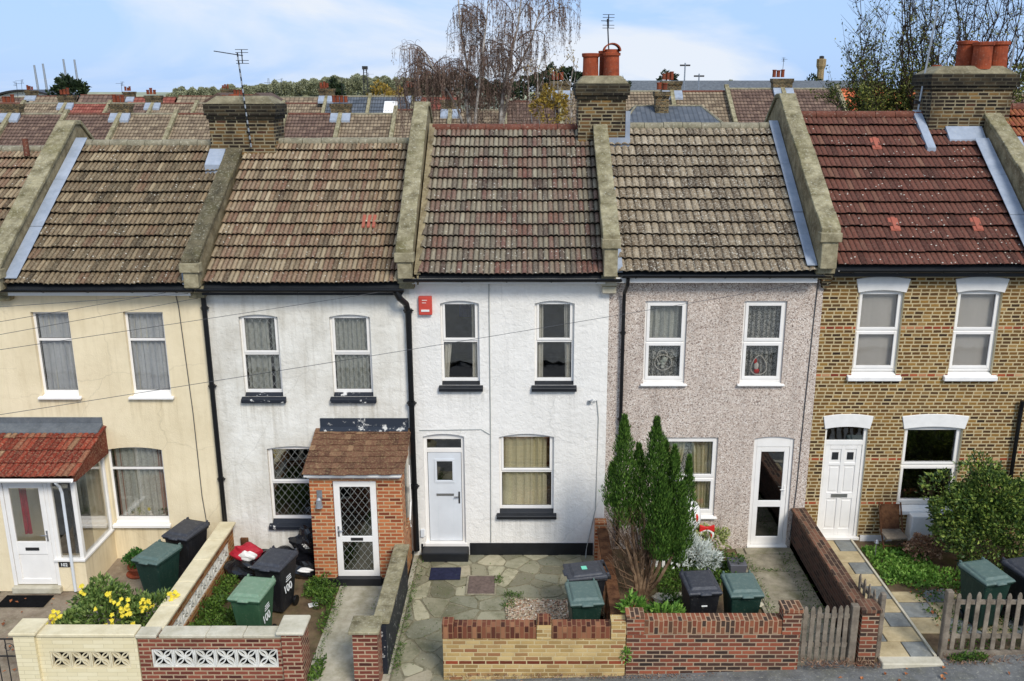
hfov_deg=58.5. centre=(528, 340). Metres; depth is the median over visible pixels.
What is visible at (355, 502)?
door
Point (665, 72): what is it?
tree
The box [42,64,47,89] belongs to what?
floodlight mast
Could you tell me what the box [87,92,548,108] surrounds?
hills
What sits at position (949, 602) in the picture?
picket fence
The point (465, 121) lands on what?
bare bush
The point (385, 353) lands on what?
overhead wire
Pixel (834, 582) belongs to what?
garden wall
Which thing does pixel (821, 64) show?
brick tower
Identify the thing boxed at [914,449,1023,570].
bush
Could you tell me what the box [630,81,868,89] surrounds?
long building
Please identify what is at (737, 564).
planter
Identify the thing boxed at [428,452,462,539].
door
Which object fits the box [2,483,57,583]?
door
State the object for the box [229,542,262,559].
cloth bundle
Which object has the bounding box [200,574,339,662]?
garden soil
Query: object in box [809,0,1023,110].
tree
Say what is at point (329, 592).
weeds
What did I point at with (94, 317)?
overhead wire
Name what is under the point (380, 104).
terraced house
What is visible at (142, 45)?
sky
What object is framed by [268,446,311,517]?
window
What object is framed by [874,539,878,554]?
garden light
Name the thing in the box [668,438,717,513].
window
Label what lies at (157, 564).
wheelie bin
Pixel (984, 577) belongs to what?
wheelie bin
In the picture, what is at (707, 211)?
terraced house
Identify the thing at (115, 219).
terraced house
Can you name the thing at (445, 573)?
door mat
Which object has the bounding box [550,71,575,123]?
terraced house
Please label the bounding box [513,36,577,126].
bare tree
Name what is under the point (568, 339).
window
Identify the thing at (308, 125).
terraced house
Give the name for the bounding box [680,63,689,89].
telegraph pole
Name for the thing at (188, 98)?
terraced house
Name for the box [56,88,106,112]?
terraced house
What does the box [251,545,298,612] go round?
wheelie bin
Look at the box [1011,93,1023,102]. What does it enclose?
terraced house
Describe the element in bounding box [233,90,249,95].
terraced house
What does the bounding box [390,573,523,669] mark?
weeds
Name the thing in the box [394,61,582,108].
pine wood
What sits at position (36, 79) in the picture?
floodlight mast
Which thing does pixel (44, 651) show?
garden wall
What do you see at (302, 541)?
rubbish bag
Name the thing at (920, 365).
terraced house
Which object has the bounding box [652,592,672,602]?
garden stone
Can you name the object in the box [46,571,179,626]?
flowering shrub
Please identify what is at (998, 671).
pavement
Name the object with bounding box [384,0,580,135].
birch tree
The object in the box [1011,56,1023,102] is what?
tree
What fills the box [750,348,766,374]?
window decoration
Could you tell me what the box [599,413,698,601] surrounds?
conifer
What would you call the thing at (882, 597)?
picket gate
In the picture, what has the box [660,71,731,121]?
terraced house
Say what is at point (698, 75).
telegraph pole
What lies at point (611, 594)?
garden wall
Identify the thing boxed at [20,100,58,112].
terraced house
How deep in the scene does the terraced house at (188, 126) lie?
66.32 m
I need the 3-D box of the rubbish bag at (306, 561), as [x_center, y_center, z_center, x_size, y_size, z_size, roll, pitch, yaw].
[-4.501,4.548,18.526,0.823,0.413,0.730,0,15,0]
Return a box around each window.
[33,312,78,392]
[108,447,169,518]
[125,312,170,392]
[240,315,282,391]
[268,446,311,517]
[330,315,372,391]
[440,301,479,380]
[499,434,553,507]
[535,301,573,380]
[643,301,687,381]
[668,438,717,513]
[739,301,786,381]
[852,290,902,370]
[896,427,960,503]
[948,290,1000,370]
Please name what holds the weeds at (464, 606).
on the crazy paving at (435, 606)
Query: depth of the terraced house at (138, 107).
86.07 m
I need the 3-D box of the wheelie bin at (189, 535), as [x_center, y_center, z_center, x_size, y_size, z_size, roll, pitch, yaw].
[-6.860,4.261,18.453,0.600,1.124,0.838,5,16,17]
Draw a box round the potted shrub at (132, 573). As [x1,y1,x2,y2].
[121,546,144,578]
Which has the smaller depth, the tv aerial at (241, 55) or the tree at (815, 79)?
the tv aerial at (241, 55)
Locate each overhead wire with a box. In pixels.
[0,280,820,414]
[0,292,377,349]
[0,293,161,321]
[0,298,196,334]
[1,293,187,306]
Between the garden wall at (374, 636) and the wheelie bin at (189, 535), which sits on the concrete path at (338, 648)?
the garden wall at (374, 636)
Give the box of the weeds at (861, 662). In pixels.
[800,652,1023,668]
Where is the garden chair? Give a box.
[877,502,907,556]
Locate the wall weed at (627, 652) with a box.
[619,646,632,664]
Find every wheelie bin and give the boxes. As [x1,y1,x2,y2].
[131,539,182,602]
[161,517,209,577]
[227,574,276,626]
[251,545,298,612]
[562,559,610,618]
[564,578,604,618]
[679,567,722,612]
[720,570,764,612]
[957,557,1015,627]
[1000,556,1023,625]
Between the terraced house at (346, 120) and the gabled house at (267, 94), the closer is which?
the terraced house at (346, 120)
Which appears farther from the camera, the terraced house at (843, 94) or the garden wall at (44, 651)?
the terraced house at (843, 94)
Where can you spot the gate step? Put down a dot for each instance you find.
(897, 662)
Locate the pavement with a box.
[490,654,1023,680]
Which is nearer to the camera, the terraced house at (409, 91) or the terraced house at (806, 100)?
the terraced house at (806, 100)
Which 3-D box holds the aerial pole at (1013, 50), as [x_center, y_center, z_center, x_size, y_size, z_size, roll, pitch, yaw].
[10.534,-5.722,20.103,0.169,1.802,0.080,0,15,0]
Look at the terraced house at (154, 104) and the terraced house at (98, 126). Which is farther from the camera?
the terraced house at (154, 104)
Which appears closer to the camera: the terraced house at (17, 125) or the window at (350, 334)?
the window at (350, 334)
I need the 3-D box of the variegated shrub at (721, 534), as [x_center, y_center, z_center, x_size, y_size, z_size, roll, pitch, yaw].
[3.487,4.119,18.668,1.367,0.832,0.604,0,15,0]
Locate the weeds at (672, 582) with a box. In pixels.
[642,549,760,612]
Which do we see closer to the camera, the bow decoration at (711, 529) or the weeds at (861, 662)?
the weeds at (861, 662)
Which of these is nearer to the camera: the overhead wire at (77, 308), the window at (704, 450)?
the overhead wire at (77, 308)
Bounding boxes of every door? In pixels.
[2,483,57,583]
[333,481,379,575]
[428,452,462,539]
[750,447,789,543]
[818,445,861,534]
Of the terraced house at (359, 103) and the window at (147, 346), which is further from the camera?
the terraced house at (359, 103)
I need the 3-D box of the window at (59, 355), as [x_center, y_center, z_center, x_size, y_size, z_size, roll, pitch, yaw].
[-9.370,0.220,18.266,0.740,1.700,0.169,0,15,0]
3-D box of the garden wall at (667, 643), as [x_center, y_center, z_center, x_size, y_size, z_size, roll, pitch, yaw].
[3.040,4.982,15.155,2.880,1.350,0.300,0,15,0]
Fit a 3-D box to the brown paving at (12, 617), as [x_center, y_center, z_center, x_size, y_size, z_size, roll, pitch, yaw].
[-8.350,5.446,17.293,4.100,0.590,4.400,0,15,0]
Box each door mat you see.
[0,595,53,606]
[429,567,460,579]
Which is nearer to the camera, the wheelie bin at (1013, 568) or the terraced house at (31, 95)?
the wheelie bin at (1013, 568)
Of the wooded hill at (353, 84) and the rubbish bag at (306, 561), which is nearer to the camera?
the rubbish bag at (306, 561)
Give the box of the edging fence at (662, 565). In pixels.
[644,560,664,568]
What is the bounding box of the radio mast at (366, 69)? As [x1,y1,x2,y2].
[362,66,368,93]
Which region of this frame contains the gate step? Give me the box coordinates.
[878,657,943,668]
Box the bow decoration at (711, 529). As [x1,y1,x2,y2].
[699,525,714,556]
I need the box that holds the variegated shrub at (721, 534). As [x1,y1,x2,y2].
[688,522,731,553]
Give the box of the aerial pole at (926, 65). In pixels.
[914,7,938,110]
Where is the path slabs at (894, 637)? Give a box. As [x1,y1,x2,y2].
[828,541,1011,656]
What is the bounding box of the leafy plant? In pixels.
[613,587,685,612]
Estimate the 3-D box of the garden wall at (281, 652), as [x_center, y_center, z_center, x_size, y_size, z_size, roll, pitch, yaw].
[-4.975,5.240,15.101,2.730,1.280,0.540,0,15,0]
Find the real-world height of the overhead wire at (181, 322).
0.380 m
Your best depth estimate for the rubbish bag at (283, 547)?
18.60 m
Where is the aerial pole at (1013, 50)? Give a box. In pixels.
[1009,37,1016,69]
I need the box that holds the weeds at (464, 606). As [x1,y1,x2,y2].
[395,561,564,668]
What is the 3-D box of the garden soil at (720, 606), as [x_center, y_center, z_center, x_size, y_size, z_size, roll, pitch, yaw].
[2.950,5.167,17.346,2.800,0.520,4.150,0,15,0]
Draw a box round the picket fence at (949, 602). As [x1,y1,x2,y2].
[937,589,1023,658]
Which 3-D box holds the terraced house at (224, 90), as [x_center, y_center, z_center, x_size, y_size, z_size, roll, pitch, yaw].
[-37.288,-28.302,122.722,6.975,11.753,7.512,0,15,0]
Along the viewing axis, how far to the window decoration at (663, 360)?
18.27 m
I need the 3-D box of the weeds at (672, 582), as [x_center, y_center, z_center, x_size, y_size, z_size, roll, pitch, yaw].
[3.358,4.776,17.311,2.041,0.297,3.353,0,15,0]
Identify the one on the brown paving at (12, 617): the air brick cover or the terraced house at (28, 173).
the terraced house at (28, 173)
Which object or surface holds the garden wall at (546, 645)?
on the pavement
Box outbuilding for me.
[628,82,722,121]
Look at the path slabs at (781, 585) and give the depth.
17.74 m
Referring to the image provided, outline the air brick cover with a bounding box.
[240,537,248,544]
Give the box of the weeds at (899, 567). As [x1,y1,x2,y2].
[861,543,960,588]
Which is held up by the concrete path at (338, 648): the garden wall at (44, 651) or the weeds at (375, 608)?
the weeds at (375, 608)
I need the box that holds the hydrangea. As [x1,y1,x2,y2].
[901,532,946,560]
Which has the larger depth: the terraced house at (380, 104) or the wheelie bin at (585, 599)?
the terraced house at (380, 104)
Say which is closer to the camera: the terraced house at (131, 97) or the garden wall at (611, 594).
the garden wall at (611, 594)
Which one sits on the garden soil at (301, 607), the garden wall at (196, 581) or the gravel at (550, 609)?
the garden wall at (196, 581)
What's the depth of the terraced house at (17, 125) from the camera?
66.54 m
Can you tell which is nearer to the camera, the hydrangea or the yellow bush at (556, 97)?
the hydrangea
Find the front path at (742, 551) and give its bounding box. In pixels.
[735,548,841,665]
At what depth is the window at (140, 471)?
19.02 m
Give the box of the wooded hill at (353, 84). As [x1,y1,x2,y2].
[165,73,439,98]
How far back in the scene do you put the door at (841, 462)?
18.95 m
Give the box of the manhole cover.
[465,575,496,594]
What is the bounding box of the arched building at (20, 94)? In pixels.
[0,89,79,96]
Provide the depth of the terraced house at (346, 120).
66.71 m
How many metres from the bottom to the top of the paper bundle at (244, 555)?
0.196 m
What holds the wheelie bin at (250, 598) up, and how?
on the garden soil at (301, 607)
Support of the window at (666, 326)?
in the terraced house at (707, 211)
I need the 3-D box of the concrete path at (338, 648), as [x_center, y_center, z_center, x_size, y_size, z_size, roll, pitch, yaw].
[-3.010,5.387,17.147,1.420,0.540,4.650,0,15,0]
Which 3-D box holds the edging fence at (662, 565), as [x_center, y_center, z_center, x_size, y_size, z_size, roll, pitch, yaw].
[2.525,4.515,18.407,0.450,0.180,0.060,0,15,0]
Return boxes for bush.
[405,89,501,137]
[470,89,541,123]
[493,86,554,123]
[525,98,575,123]
[528,83,569,123]
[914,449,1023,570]
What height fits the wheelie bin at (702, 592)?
1.064 m
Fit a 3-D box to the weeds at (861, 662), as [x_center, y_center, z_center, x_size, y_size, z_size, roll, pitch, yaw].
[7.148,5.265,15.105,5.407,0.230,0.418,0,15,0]
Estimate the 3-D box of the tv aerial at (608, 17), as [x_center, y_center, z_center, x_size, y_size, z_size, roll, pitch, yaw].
[1.744,-6.373,20.236,0.288,1.587,0.249,0,15,0]
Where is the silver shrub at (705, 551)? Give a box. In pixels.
[682,531,725,570]
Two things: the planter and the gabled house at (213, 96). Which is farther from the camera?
the gabled house at (213, 96)
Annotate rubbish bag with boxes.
[223,558,258,578]
[259,545,293,557]
[288,525,313,556]
[295,555,314,578]
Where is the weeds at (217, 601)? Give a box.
[187,572,238,625]
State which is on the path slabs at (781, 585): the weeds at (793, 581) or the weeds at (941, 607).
the weeds at (793, 581)
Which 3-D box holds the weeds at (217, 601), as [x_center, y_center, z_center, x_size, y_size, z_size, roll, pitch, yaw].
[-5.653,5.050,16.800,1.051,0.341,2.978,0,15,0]
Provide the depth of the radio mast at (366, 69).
400.83 m
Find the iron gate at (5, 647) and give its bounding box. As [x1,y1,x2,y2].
[0,638,15,680]
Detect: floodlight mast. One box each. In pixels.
[33,65,38,88]
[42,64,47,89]
[62,59,66,75]
[73,59,77,79]
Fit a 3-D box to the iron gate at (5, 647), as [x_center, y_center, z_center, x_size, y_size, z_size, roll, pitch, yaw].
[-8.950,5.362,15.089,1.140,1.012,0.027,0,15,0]
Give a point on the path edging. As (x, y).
(924, 641)
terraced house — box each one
[0,94,61,144]
[0,94,286,593]
[0,97,23,102]
[0,120,94,540]
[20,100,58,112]
[24,85,78,102]
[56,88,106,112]
[59,109,112,139]
[77,94,125,102]
[102,100,146,112]
[105,94,172,139]
[122,86,176,102]
[143,88,193,112]
[162,109,209,139]
[176,95,212,102]
[190,100,204,112]
[194,102,434,585]
[220,84,252,95]
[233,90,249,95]
[280,97,317,102]
[282,100,321,112]
[283,109,335,137]
[318,82,367,112]
[329,96,392,136]
[365,93,410,112]
[389,105,447,137]
[403,43,630,561]
[405,81,455,108]
[440,91,498,123]
[504,97,559,126]
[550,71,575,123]
[604,93,842,554]
[626,90,671,110]
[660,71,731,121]
[719,84,773,121]
[770,69,842,110]
[801,41,1023,540]
[831,85,888,110]
[1006,103,1023,537]
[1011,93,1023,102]
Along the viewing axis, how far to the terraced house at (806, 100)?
66.39 m
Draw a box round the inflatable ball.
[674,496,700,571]
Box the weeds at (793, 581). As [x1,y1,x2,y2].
[745,552,829,626]
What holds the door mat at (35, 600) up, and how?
on the brown paving at (12, 617)
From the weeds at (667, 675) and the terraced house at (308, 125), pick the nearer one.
the weeds at (667, 675)
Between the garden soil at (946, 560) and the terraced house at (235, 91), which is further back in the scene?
the terraced house at (235, 91)
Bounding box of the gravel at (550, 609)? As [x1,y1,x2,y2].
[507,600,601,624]
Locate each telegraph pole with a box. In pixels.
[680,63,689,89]
[694,74,703,89]
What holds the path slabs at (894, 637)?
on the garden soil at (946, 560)
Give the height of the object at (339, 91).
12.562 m
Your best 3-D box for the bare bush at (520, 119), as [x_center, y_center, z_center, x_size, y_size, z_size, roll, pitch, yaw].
[0.517,-5.106,36.797,3.933,10.225,2.506,0,15,0]
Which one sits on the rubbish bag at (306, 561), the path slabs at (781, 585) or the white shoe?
the white shoe
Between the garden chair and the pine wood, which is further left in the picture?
the pine wood
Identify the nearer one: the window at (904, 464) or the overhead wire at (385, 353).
the overhead wire at (385, 353)
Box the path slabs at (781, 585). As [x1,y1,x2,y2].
[742,554,845,657]
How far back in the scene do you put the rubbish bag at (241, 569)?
18.27 m
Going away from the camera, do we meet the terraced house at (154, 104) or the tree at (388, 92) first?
the terraced house at (154, 104)
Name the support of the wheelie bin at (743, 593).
on the garden soil at (720, 606)
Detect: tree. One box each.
[45,72,90,96]
[366,79,403,95]
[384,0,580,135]
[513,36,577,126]
[656,69,679,80]
[805,73,827,80]
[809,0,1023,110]
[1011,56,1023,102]
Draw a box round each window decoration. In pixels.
[654,348,671,370]
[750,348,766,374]
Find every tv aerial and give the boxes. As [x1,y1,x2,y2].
[214,49,251,146]
[601,14,614,48]
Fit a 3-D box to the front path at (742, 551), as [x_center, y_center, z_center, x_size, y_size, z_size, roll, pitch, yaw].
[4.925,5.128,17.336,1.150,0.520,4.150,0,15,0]
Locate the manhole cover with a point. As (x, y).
(481, 584)
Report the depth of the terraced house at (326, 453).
18.26 m
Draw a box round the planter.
[727,552,746,572]
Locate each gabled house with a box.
[202,93,236,102]
[251,93,286,101]
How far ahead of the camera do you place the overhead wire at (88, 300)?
15.65 m
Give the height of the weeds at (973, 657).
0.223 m
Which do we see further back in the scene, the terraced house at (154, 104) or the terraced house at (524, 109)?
the terraced house at (154, 104)
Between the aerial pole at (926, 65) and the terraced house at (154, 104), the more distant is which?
the terraced house at (154, 104)
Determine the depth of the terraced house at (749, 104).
65.81 m
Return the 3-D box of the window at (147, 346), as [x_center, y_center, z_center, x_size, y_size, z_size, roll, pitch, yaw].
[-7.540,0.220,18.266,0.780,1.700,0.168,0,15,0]
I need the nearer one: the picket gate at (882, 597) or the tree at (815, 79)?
the picket gate at (882, 597)
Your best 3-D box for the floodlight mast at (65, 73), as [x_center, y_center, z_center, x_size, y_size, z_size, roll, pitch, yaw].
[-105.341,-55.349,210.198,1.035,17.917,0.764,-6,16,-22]
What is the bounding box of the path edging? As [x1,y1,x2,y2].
[849,539,936,656]
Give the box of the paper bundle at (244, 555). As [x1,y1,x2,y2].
[238,550,256,560]
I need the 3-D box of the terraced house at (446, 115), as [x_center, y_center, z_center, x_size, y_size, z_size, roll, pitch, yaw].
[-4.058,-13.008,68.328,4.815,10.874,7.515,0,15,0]
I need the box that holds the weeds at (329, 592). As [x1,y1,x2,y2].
[301,572,340,680]
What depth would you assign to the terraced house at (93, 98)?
121.19 m
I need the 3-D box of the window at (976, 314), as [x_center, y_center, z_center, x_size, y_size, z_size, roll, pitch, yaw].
[8.800,-0.207,18.105,0.880,1.670,0.118,0,15,0]
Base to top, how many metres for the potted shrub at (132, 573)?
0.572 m
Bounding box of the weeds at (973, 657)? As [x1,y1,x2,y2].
[947,650,989,662]
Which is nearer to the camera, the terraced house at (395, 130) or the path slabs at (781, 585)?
the path slabs at (781, 585)
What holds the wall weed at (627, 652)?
attached to the garden wall at (667, 643)
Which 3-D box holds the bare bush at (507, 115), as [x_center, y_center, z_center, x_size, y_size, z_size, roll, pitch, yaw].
[-0.916,-5.195,37.357,3.859,10.103,2.470,0,15,0]
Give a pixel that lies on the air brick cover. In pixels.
(243, 540)
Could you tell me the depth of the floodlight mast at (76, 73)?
208.37 m
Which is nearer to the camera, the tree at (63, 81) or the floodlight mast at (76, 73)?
the tree at (63, 81)
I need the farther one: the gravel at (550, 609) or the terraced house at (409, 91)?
the terraced house at (409, 91)
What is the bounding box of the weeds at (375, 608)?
[314,556,423,675]
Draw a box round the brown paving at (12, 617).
[0,558,178,680]
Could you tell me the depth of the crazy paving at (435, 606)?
17.67 m
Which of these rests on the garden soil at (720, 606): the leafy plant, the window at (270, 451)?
the leafy plant
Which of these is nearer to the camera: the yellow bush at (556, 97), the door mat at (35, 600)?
the door mat at (35, 600)
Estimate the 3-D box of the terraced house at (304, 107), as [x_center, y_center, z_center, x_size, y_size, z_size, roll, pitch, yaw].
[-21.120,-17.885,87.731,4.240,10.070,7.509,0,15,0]
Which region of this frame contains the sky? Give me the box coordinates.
[0,0,1023,91]
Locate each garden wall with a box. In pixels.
[8,618,142,680]
[135,522,235,637]
[137,615,310,680]
[348,544,411,680]
[442,614,625,679]
[594,518,622,618]
[625,600,803,674]
[790,508,882,665]
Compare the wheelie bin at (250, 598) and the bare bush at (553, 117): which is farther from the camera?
the bare bush at (553, 117)
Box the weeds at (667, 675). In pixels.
[443,672,716,679]
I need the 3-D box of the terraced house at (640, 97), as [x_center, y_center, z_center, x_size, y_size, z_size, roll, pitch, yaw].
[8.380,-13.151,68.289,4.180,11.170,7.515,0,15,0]
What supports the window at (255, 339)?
in the terraced house at (326, 453)
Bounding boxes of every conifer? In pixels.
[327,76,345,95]
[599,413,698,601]
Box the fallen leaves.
[1,561,1009,680]
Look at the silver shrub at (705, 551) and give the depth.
18.20 m
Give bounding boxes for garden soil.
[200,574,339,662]
[612,549,762,614]
[790,540,1023,662]
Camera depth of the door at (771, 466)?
18.98 m
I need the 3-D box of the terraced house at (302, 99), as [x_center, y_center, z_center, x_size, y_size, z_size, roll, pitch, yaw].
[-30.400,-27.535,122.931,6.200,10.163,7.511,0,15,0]
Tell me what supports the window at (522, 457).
in the terraced house at (521, 231)
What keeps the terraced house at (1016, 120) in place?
on the ground
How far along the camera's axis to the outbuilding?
48.39 m
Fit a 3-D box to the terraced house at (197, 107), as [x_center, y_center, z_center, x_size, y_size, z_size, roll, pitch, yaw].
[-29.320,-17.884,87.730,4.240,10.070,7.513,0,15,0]
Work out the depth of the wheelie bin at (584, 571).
16.58 m
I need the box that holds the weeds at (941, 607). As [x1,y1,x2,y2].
[908,583,1019,649]
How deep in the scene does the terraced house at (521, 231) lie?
18.58 m
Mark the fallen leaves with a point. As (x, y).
(932, 611)
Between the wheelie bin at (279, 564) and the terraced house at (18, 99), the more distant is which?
the terraced house at (18, 99)
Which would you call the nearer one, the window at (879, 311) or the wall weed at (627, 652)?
the wall weed at (627, 652)
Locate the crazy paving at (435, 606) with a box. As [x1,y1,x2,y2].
[391,555,603,680]
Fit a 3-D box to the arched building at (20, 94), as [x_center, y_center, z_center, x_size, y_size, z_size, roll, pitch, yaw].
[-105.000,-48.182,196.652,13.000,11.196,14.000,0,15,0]
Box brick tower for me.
[816,56,825,80]
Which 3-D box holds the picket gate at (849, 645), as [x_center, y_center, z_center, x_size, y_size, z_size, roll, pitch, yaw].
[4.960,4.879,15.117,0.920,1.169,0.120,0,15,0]
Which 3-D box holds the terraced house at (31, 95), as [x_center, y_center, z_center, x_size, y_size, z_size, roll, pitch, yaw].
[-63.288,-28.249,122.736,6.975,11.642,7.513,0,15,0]
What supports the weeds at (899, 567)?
on the garden soil at (946, 560)
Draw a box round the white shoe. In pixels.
[297,567,313,572]
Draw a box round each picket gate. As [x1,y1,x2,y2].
[799,603,859,665]
[858,574,886,657]
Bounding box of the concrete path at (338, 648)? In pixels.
[309,555,418,680]
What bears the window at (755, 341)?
in the terraced house at (707, 211)
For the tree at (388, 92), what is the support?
on the ground
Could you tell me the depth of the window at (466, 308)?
18.22 m

